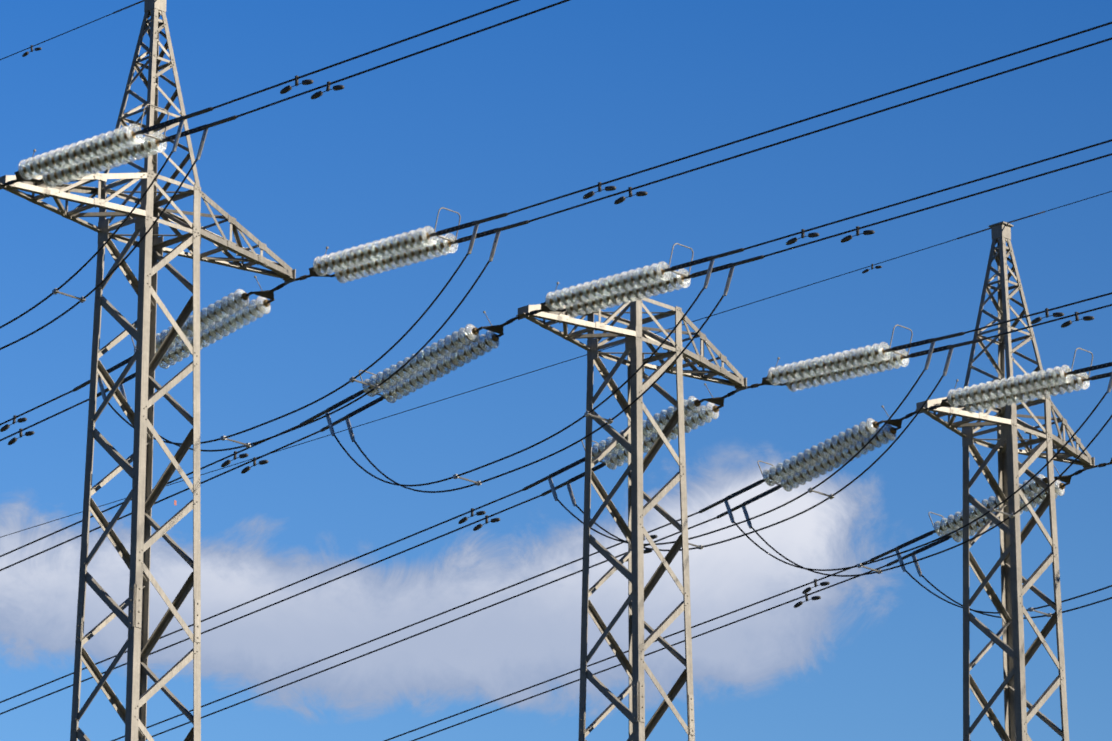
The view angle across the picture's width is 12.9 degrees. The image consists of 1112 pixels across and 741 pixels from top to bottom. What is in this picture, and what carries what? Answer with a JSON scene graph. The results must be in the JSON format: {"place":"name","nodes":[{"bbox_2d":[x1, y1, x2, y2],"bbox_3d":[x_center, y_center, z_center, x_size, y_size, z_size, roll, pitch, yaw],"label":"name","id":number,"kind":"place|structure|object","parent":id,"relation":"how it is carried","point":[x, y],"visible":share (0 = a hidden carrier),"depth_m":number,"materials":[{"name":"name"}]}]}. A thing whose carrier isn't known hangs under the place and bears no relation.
{"place":"outdoors","nodes":[
{"label":"outdoors","id":0,"kind":"place"},
{"bbox_2d":[0,45,1093,607],"bbox_3d":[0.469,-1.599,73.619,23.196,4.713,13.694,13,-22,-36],"label":"stockbridge dampers","id":1,"kind":"object","parent":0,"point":[588,195],"visible":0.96,"depth_m":71.33,"materials":[{"name":"black metal"}]},
{"bbox_2d":[0,0,1111,740],"label":"sky","id":2,"kind":"structure","parent":0,"point":[570,96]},
{"label":"ground","id":3,"kind":"structure","parent":0,"visible":0},
{"bbox_2d":[0,0,295,740],"bbox_3d":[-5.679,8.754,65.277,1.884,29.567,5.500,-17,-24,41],"label":"tower","id":4,"kind":"structure","parent":3,"relation":"on","point":[139,645],"depth_m":67.91,"materials":[{"name":"metal"}]},
{"bbox_2d":[0,0,1111,740],"bbox_3d":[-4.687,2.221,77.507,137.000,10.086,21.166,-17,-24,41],"label":"conductors","id":5,"kind":"object","parent":4,"relation":"on","point":[596,406],"visible":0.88,"depth_m":72.93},
{"bbox_2d":[52,119,1111,616],"bbox_3d":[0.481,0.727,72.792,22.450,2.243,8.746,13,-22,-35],"label":"jumper terminal spacers","id":6,"kind":"object","parent":5,"relation":"attached to","point":[588,413],"visible":0.88,"depth_m":72.61,"materials":[{"name":"metal"}]},
{"bbox_2d":[1,116,1111,562],"bbox_3d":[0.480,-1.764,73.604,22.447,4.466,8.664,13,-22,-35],"label":"string hardware","id":7,"kind":"object","parent":4,"relation":"attached to","point":[269,294],"visible":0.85,"depth_m":73.10,"materials":[{"name":"metal"}]},
{"bbox_2d":[18,123,1089,541],"bbox_3d":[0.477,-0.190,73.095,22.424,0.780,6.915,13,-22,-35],"label":"insulator strings","id":8,"kind":"object","parent":7,"relation":"attached to","point":[82,159],"visible":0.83,"depth_m":72.92,"materials":[{"name":"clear glass"}]},
{"bbox_2d":[27,104,1110,549],"bbox_3d":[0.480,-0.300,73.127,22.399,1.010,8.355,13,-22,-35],"label":"arcing horns","id":9,"kind":"object","parent":7,"relation":"attached to","point":[555,290],"visible":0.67,"depth_m":72.80},
{"bbox_2d":[72,0,1111,566],"bbox_3d":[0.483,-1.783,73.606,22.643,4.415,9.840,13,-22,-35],"label":"dead end clamps","id":10,"kind":"object","parent":7,"relation":"attached to","point":[200,112],"visible":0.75,"depth_m":72.73,"materials":[{"name":"metal"}]},
{"bbox_2d":[516,294,746,740],"bbox_3d":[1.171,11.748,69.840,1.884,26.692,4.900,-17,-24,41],"label":"tower","id":11,"kind":"structure","parent":3,"relation":"on","point":[635,333],"depth_m":72.89,"materials":[{"name":"metal"}]},
{"bbox_2d":[916,221,1094,740],"bbox_3d":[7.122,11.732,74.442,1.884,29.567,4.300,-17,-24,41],"label":"tower","id":12,"kind":"structure","parent":3,"relation":"on","point":[1010,608],"depth_m":77.41,"materials":[{"name":"metal"}]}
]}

